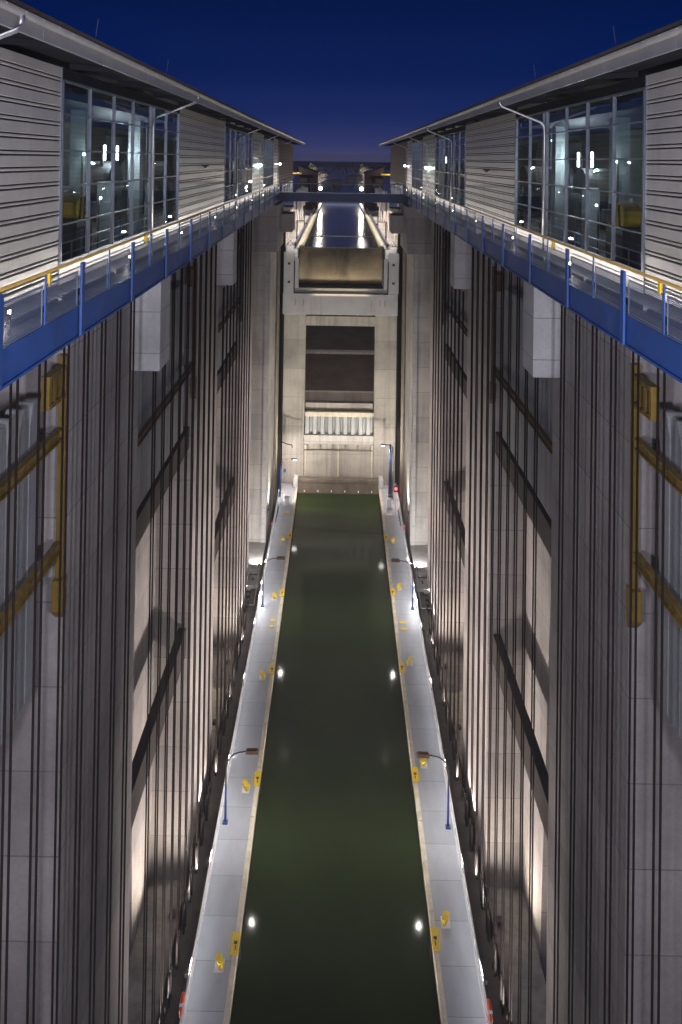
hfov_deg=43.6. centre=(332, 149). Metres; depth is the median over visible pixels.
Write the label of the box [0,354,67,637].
counterweight gantry
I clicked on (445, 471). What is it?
hoisting rope
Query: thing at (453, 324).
counterweight
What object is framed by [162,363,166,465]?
counterweight
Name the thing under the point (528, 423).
counterweight
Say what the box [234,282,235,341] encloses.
counterweight
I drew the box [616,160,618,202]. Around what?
bulkhead lamp
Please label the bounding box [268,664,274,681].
ladder recess
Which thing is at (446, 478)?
hoisting rope
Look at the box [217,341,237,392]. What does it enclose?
cross beam
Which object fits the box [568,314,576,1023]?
hoisting rope
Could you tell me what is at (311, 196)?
footbridge
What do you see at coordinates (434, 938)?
ladder recess
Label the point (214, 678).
niche ledge
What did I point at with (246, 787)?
mooring bollard
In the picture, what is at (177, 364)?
counterweight
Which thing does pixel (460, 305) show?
counterweight
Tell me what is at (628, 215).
drive motor
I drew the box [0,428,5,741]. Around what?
counterweight
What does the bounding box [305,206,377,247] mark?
canal water
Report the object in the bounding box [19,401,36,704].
counterweight
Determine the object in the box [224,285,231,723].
hoisting rope
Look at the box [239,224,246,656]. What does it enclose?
hoisting rope
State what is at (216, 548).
cross beam
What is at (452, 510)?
hoisting rope
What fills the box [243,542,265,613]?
landing
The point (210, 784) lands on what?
floodlight
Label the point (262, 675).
mooring bollard
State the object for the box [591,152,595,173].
tube lamp
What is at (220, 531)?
hoisting rope
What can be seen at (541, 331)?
concrete corbel
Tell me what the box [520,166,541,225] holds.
rope sheave
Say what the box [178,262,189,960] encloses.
hoisting rope
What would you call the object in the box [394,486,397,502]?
signal lamp
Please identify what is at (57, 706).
hoisting rope
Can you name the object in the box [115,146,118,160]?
tube lamp
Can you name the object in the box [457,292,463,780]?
hoisting rope
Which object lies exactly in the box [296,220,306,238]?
canal lamp
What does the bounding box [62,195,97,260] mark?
drive motor
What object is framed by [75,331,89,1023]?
hoisting rope
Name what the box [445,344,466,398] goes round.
cross beam
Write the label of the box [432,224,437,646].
hoisting rope
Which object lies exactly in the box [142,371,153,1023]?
hoisting rope
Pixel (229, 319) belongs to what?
counterweight
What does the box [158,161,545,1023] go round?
ground
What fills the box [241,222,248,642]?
hoisting rope
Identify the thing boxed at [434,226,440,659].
hoisting rope
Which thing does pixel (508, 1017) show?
hoisting rope
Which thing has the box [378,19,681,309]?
machine hall
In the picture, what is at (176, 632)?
hoisting rope
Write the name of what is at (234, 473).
hoisting rope
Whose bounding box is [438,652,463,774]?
niche ledge
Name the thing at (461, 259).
concrete corbel
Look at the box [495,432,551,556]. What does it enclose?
cross beam
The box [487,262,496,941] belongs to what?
hoisting rope
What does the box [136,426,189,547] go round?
cross beam
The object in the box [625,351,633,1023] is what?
hoisting rope
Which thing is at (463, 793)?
floodlight
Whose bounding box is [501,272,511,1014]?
hoisting rope
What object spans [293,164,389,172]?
distant wood
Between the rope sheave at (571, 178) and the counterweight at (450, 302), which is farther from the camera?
the counterweight at (450, 302)
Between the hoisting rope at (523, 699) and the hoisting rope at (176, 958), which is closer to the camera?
the hoisting rope at (523, 699)
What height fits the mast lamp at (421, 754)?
5.240 m
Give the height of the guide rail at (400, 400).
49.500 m
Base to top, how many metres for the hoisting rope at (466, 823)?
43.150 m
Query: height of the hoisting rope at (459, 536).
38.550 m
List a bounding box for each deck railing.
[180,490,278,1023]
[396,492,490,1023]
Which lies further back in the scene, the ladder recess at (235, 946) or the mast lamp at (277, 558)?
the mast lamp at (277, 558)
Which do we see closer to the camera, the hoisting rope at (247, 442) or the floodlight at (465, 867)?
the floodlight at (465, 867)
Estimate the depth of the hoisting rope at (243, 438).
84.53 m
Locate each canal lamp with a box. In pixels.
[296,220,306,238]
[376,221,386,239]
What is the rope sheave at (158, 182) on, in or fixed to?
on the machine hall at (69, 94)
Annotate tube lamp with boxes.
[100,145,105,166]
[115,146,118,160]
[125,148,127,220]
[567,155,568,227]
[577,152,582,167]
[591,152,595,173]
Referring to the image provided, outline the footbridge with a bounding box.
[279,182,406,202]
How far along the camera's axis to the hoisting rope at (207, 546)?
61.43 m
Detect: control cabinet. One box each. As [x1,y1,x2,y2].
[281,493,289,513]
[386,497,395,514]
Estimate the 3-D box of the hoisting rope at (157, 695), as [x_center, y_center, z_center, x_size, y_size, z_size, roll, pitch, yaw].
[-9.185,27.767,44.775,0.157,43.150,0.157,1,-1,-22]
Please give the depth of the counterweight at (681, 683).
27.72 m
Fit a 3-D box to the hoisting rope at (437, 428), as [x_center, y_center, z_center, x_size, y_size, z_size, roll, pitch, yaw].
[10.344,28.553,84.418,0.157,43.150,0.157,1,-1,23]
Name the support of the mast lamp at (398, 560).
on the ship trough
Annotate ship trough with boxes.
[164,474,506,1023]
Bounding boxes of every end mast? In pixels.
[279,440,296,496]
[381,444,393,498]
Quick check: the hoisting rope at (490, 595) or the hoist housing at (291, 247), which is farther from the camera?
the hoist housing at (291, 247)
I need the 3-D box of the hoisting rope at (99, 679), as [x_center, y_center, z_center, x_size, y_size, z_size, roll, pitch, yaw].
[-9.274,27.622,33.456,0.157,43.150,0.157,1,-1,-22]
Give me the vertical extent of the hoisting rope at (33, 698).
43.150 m
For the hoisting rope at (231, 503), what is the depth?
75.29 m
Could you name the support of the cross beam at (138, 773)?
attached to the concrete pier at (19, 852)
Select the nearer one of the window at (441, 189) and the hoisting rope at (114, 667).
the hoisting rope at (114, 667)
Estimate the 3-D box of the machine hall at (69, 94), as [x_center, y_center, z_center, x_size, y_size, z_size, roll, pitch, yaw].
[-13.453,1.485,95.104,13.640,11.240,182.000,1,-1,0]
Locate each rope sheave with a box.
[90,161,126,239]
[120,161,154,228]
[151,161,173,220]
[231,164,231,197]
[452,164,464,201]
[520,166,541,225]
[536,167,573,234]
[567,168,608,246]
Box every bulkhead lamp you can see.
[80,152,84,194]
[97,196,101,247]
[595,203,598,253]
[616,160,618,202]
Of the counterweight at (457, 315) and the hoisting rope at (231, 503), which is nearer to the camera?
the hoisting rope at (231, 503)
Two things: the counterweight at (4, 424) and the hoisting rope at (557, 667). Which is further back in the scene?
the hoisting rope at (557, 667)
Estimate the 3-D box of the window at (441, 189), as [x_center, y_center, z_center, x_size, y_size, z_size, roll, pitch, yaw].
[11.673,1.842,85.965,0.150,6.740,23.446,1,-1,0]
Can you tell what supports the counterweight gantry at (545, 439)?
attached to the concrete pier at (518, 672)
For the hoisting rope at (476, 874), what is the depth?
58.42 m
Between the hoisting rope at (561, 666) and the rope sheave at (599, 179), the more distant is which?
the rope sheave at (599, 179)
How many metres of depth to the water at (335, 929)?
63.15 m
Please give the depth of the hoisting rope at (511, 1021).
46.89 m
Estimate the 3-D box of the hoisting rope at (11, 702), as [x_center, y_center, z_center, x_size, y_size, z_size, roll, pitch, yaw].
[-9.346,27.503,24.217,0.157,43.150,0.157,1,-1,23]
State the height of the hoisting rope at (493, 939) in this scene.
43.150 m
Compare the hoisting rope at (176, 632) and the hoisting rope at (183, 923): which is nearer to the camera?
the hoisting rope at (176, 632)
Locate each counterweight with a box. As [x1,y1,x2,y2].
[0,418,15,744]
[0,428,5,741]
[4,409,28,722]
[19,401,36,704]
[139,371,144,505]
[143,371,148,498]
[147,371,152,491]
[153,371,154,463]
[155,371,159,478]
[158,369,161,472]
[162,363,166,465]
[165,301,170,460]
[168,292,173,455]
[170,287,179,443]
[170,290,176,446]
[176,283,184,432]
[217,285,219,370]
[219,285,221,367]
[221,285,222,364]
[224,285,225,358]
[225,285,226,357]
[227,285,228,353]
[228,285,229,351]
[231,285,232,346]
[232,299,232,339]
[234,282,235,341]
[449,245,450,304]
[449,249,450,346]
[452,288,453,351]
[453,289,454,352]
[456,289,457,358]
[457,289,458,359]
[460,289,460,328]
[460,289,462,366]
[463,289,465,371]
[465,289,467,373]
[466,291,467,375]
[502,288,513,439]
[505,290,516,442]
[508,292,520,449]
[511,295,522,454]
[514,297,522,460]
[518,300,522,467]
[521,314,524,471]
[525,370,528,478]
[528,373,532,485]
[532,377,536,491]
[536,378,540,499]
[540,378,544,506]
[544,378,549,512]
[548,378,552,519]
[657,411,681,716]
[668,420,681,736]
[680,587,681,740]
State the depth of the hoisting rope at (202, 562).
59.12 m
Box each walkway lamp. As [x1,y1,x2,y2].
[7,310,10,335]
[569,262,570,278]
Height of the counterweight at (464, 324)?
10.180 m
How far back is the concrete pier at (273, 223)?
106.72 m
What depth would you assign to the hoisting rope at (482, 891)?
56.12 m
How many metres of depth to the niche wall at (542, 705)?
55.32 m
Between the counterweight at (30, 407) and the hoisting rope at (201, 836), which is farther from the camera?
the hoisting rope at (201, 836)
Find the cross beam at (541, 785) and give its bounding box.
[493,634,548,840]
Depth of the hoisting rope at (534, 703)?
42.28 m
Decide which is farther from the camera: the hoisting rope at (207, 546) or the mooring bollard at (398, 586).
the mooring bollard at (398, 586)
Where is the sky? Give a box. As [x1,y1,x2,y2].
[19,0,681,161]
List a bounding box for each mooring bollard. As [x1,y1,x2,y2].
[214,953,224,972]
[242,780,249,792]
[259,670,265,679]
[272,592,276,599]
[396,583,401,589]
[406,657,412,665]
[420,758,427,768]
[440,910,450,928]
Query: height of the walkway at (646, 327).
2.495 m
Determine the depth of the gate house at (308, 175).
225.97 m
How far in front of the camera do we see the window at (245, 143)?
87.05 m
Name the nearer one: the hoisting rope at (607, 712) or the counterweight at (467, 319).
the hoisting rope at (607, 712)
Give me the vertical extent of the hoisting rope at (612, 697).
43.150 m
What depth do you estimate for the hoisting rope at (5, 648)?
23.83 m
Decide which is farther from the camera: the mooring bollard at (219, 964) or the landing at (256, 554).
the landing at (256, 554)
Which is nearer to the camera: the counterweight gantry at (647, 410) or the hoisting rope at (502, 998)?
the counterweight gantry at (647, 410)
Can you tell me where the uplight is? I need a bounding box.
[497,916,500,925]
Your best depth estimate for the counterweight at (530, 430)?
49.77 m
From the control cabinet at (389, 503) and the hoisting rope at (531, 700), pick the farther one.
the control cabinet at (389, 503)
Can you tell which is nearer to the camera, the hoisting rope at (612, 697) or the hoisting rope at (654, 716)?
the hoisting rope at (654, 716)
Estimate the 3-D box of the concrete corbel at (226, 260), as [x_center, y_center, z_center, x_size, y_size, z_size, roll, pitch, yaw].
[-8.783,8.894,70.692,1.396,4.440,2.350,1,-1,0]
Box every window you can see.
[60,79,179,264]
[224,127,252,202]
[263,138,273,188]
[411,140,422,189]
[434,130,464,205]
[514,87,644,271]
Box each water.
[230,493,439,1023]
[284,167,400,207]
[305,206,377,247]
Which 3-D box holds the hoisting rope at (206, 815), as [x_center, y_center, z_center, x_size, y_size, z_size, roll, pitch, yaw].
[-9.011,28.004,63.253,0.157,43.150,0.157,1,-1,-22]
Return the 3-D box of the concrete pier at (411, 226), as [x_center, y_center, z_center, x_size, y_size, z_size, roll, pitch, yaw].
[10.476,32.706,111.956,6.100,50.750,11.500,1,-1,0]
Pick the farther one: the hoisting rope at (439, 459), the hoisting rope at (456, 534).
the hoisting rope at (439, 459)
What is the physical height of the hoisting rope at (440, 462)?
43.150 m
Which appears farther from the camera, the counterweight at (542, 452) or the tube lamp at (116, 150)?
the tube lamp at (116, 150)
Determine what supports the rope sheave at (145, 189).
on the machine hall at (69, 94)
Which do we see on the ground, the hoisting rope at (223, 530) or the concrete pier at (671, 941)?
the concrete pier at (671, 941)
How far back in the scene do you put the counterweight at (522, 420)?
51.81 m
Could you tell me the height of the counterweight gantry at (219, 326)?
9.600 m
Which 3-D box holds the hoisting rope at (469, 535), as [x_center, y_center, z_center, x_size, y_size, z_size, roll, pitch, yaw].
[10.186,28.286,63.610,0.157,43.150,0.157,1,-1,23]
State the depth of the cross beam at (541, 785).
49.36 m
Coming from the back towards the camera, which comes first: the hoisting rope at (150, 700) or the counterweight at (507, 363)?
the counterweight at (507, 363)
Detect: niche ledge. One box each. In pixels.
[128,880,186,1023]
[211,648,235,769]
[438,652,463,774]
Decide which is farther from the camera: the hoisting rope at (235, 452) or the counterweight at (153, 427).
the hoisting rope at (235, 452)
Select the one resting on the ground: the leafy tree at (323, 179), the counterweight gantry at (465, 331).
the leafy tree at (323, 179)
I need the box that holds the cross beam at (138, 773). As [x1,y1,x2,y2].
[131,628,185,828]
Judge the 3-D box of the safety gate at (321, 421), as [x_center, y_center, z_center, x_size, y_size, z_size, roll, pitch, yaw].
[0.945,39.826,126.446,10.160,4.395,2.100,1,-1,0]
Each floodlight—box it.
[164,967,189,1012]
[187,858,209,895]
[209,760,227,791]
[446,764,464,796]
[463,863,484,902]
[482,974,507,1019]
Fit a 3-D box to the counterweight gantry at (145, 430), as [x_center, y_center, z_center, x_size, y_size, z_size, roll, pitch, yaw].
[-9.771,12.617,51.560,0.380,9.600,17.070,1,-1,0]
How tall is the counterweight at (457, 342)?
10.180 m
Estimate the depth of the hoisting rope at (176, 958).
51.66 m
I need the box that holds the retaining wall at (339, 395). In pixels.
[305,390,373,400]
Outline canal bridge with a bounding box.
[286,186,397,285]
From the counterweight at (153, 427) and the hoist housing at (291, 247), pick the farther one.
the hoist housing at (291, 247)
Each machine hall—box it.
[0,0,305,307]
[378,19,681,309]
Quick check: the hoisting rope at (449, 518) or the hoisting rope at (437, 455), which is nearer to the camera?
the hoisting rope at (449, 518)
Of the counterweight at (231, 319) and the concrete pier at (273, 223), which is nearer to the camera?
the counterweight at (231, 319)
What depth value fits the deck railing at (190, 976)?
60.07 m
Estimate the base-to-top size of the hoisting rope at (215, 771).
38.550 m
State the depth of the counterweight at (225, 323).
79.26 m
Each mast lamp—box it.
[222,748,258,824]
[260,556,284,606]
[391,558,414,609]
[416,751,450,828]
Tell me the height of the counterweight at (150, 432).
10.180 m
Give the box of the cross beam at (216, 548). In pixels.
[214,477,235,562]
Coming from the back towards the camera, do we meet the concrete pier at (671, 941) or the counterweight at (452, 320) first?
the counterweight at (452, 320)
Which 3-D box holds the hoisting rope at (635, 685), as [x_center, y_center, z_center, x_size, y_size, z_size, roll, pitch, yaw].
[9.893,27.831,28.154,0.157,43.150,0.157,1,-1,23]
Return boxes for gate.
[283,247,398,315]
[305,400,373,434]
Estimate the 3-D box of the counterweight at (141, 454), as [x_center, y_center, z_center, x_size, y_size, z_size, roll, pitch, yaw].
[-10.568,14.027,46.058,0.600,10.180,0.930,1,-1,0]
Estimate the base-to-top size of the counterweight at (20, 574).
10.180 m
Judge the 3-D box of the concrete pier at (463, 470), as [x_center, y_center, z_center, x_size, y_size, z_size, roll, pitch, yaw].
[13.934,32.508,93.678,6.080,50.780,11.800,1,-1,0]
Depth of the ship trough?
62.32 m
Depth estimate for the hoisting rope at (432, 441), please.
88.45 m
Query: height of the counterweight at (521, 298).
10.180 m
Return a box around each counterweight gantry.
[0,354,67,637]
[137,262,197,446]
[218,229,242,332]
[443,232,467,336]
[489,266,551,453]
[626,363,681,629]
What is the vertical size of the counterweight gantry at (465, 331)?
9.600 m
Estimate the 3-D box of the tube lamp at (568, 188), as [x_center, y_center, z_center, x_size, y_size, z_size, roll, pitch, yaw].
[14.530,2.880,53.049,0.290,5.290,0.160,1,-1,0]
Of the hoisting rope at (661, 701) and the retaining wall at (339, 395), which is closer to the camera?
the hoisting rope at (661, 701)
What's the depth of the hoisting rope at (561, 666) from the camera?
37.43 m
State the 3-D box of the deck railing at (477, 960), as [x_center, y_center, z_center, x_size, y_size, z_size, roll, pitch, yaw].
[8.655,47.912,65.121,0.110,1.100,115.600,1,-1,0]
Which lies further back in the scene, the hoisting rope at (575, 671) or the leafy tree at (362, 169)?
the leafy tree at (362, 169)
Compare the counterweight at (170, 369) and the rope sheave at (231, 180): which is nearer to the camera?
the counterweight at (170, 369)
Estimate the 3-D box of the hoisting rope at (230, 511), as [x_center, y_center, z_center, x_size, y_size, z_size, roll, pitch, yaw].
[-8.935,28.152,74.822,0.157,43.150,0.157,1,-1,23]
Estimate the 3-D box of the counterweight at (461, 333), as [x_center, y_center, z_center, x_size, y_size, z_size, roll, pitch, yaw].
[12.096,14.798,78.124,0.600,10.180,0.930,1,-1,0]
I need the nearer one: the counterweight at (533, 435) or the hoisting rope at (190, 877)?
the counterweight at (533, 435)
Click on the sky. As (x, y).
(344, 79)
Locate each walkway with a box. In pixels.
[0,178,292,390]
[391,179,681,382]
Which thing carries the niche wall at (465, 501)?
on the ground
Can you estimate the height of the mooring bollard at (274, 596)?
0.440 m
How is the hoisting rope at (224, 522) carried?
hanging from the concrete corbel at (226, 260)
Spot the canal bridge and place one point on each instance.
(377, 231)
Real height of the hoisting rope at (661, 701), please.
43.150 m
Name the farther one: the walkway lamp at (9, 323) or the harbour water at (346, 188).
the harbour water at (346, 188)
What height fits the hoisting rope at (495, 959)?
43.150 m
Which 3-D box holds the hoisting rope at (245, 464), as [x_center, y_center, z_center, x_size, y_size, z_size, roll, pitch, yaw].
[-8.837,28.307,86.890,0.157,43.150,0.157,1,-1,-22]
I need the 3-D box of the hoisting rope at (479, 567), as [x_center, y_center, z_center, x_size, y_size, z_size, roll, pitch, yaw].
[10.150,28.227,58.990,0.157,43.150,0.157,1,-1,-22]
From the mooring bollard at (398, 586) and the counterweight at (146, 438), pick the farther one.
the mooring bollard at (398, 586)
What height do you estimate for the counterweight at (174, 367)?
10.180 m
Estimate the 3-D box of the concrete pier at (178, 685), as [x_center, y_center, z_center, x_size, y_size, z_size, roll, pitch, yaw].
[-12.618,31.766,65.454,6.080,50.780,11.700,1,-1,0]
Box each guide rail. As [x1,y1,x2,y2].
[272,232,285,520]
[395,234,406,517]
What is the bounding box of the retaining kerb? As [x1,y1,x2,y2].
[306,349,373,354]
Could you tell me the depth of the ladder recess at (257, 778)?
65.08 m
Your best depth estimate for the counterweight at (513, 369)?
54.72 m
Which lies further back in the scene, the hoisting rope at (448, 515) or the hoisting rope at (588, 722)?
the hoisting rope at (448, 515)
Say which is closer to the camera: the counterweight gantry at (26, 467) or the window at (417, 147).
the counterweight gantry at (26, 467)
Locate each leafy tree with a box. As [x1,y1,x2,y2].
[307,164,326,185]
[358,164,371,186]
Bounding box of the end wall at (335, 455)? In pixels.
[282,314,396,484]
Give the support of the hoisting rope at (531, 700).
hanging from the concrete corbel at (541, 331)
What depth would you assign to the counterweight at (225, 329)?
79.91 m
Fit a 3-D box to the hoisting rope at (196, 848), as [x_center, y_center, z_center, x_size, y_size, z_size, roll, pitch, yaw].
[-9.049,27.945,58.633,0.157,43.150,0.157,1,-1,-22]
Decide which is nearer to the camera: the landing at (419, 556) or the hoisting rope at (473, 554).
the hoisting rope at (473, 554)
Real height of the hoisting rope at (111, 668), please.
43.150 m
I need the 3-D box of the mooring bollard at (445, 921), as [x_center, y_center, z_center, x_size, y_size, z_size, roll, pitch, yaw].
[7.047,48.068,53.231,0.560,0.440,0.840,1,-1,0]
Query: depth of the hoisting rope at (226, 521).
72.43 m
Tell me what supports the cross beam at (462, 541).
attached to the concrete pier at (463, 470)
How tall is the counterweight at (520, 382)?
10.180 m
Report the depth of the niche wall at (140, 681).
56.09 m
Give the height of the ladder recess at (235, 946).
1.097 m
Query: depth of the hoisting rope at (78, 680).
30.70 m
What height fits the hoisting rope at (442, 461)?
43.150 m
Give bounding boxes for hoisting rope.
[0,384,11,1008]
[4,379,18,1023]
[26,364,40,1023]
[32,360,46,1023]
[51,347,65,1023]
[55,344,69,1023]
[71,333,85,1023]
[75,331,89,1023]
[88,322,102,1023]
[92,319,106,1023]
[104,311,118,1023]
[107,309,121,1023]
[118,302,131,1023]
[121,300,134,1023]
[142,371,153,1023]
[144,371,156,1023]
[151,366,163,1023]
[153,364,165,1023]
[159,273,173,1023]
[162,272,175,1023]
[167,268,181,1007]
[170,267,182,998]
[175,263,188,969]
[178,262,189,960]
[182,259,194,934]
[185,258,196,926]
[189,255,200,902]
[191,254,201,895]
[195,251,206,872]
[197,250,207,866]
[200,247,211,845]
[202,247,212,839]
[205,245,215,820]
[207,244,216,812]
[214,288,223,775]
[216,287,224,769]
[219,285,227,754]
[221,297,227,749]
[222,285,230,735]
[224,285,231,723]
[226,284,233,717]
[228,283,234,713]
[230,230,237,701]
[231,229,238,697]
[233,230,240,685]
[235,227,241,671]
[236,226,243,670]
[237,225,244,650]
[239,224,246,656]
[240,231,246,653]
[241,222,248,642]
[243,222,249,639]
[244,220,251,630]
[245,222,251,611]
[429,222,434,617]
[429,223,435,633]
[431,248,436,643]
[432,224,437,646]
[433,225,439,656]
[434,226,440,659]
[436,227,442,670]
[437,228,443,674]
[439,229,445,685]
[440,230,446,689]
[442,233,448,701]
[443,232,449,705]
[445,286,451,718]
[446,287,452,722]
[448,289,455,735]
[449,292,455,740]
[452,290,458,754]
[453,289,459,759]
[456,291,463,775]
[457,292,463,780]
[464,247,472,820]
[465,247,473,825]
[469,250,477,845]
[470,251,478,851]
[474,254,483,871]
[475,255,484,878]
[480,257,488,901]
[481,258,490,908]
[486,261,495,933]
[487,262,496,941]
[492,266,502,968]
[494,267,503,976]
[499,271,509,1005]
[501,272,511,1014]
[507,276,517,1023]
[510,278,519,1023]
[517,369,525,1023]
[519,371,527,1023]
[527,378,535,1023]
[530,378,538,1023]
[553,305,562,1023]
[556,307,565,1023]
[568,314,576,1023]
[571,317,580,1023]
[584,325,593,1023]
[588,328,597,1023]
[603,337,612,1023]
[608,340,616,1023]
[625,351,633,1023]
[631,355,639,1023]
[651,368,658,1023]
[657,372,665,1023]
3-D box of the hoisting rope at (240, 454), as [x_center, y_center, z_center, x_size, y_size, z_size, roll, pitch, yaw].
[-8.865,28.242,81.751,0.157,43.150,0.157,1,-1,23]
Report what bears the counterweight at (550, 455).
on the cross beam at (544, 522)
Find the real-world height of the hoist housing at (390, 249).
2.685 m
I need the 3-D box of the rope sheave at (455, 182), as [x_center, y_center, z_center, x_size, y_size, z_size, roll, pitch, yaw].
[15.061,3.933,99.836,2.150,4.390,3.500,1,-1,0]
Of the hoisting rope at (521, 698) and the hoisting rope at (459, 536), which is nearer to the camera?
the hoisting rope at (521, 698)
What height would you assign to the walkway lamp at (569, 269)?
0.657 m
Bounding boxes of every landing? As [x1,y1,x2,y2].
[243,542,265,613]
[410,545,431,613]
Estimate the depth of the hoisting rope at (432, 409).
89.02 m
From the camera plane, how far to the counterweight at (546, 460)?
45.78 m
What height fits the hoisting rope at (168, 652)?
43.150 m
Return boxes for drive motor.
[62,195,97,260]
[601,203,641,269]
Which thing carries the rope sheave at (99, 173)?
on the machine hall at (69, 94)
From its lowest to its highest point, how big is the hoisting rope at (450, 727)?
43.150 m
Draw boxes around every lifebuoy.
[179,992,184,1017]
[486,999,492,1023]
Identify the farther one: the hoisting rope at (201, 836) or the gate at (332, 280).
the gate at (332, 280)
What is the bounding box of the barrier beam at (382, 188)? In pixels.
[381,174,399,211]
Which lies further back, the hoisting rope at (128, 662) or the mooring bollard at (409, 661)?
the mooring bollard at (409, 661)
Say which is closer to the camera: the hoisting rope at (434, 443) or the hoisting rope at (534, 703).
the hoisting rope at (534, 703)
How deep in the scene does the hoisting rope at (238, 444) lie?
79.95 m
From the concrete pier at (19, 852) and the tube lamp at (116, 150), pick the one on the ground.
the concrete pier at (19, 852)
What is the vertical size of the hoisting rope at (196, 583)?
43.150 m
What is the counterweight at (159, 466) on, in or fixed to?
on the cross beam at (142, 516)
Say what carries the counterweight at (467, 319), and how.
on the cross beam at (464, 382)
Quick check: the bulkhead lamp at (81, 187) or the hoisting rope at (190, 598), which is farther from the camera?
the hoisting rope at (190, 598)
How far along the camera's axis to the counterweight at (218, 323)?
75.28 m
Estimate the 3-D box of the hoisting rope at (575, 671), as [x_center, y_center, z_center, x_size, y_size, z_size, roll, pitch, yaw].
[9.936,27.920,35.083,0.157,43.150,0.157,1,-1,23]
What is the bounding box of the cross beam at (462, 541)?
[444,481,464,568]
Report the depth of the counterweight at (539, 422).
47.56 m
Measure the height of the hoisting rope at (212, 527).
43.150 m
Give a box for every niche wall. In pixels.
[129,512,155,957]
[463,399,466,653]
[523,514,550,977]
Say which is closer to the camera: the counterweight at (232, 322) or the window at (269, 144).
the counterweight at (232, 322)
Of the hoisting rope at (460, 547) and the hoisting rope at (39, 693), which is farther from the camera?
the hoisting rope at (460, 547)
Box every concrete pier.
[0,303,138,1023]
[150,245,218,969]
[213,219,253,707]
[248,201,294,597]
[389,203,431,600]
[427,221,465,711]
[462,248,546,978]
[546,306,681,1023]
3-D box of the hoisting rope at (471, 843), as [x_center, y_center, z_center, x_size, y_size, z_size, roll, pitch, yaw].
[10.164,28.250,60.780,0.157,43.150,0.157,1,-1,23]
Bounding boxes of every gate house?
[298,165,319,209]
[362,167,384,210]
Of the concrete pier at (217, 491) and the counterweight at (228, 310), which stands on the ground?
the concrete pier at (217, 491)
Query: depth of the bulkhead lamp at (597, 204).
43.00 m
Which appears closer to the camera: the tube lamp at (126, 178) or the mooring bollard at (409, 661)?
the tube lamp at (126, 178)
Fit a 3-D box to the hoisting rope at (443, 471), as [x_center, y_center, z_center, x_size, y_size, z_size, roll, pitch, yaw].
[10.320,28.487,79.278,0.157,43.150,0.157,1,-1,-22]
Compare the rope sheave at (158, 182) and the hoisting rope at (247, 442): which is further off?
the hoisting rope at (247, 442)
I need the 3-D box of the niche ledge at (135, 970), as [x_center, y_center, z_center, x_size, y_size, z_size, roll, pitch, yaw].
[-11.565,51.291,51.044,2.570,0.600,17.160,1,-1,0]
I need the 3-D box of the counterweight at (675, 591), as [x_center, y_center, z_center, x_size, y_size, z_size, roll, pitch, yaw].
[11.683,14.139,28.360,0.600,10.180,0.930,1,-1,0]
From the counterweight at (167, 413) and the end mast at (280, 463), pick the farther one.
the end mast at (280, 463)
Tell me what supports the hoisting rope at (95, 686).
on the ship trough
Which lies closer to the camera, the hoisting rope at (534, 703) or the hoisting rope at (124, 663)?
the hoisting rope at (124, 663)
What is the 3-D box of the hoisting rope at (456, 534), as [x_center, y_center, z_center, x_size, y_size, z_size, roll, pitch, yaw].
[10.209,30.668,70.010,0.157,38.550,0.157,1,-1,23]
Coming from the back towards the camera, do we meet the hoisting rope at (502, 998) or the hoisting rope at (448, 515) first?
the hoisting rope at (448, 515)
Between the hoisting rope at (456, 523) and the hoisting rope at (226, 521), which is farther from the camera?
the hoisting rope at (226, 521)
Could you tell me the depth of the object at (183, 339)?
57.92 m
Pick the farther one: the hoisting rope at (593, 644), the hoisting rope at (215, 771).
the hoisting rope at (215, 771)
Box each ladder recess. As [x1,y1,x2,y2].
[228,931,240,964]
[252,771,261,794]
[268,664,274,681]
[278,589,284,603]
[390,588,394,602]
[398,662,405,676]
[411,767,420,789]
[430,927,441,957]
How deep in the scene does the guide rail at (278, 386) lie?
125.93 m
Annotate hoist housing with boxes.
[286,238,298,256]
[384,240,396,258]
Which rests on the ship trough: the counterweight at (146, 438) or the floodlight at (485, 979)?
the floodlight at (485, 979)
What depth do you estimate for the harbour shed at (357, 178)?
519.70 m
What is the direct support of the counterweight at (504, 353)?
on the cross beam at (544, 522)
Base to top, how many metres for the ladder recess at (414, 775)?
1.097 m
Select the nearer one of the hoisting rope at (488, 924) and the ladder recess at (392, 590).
the hoisting rope at (488, 924)
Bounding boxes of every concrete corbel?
[131,275,170,370]
[216,230,236,284]
[450,233,471,288]
[523,281,560,377]
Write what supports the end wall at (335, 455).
on the ground
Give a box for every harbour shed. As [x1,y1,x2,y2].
[324,178,341,186]
[344,173,363,182]
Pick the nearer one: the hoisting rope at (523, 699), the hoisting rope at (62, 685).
the hoisting rope at (62, 685)
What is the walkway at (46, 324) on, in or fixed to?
attached to the machine hall at (69, 94)

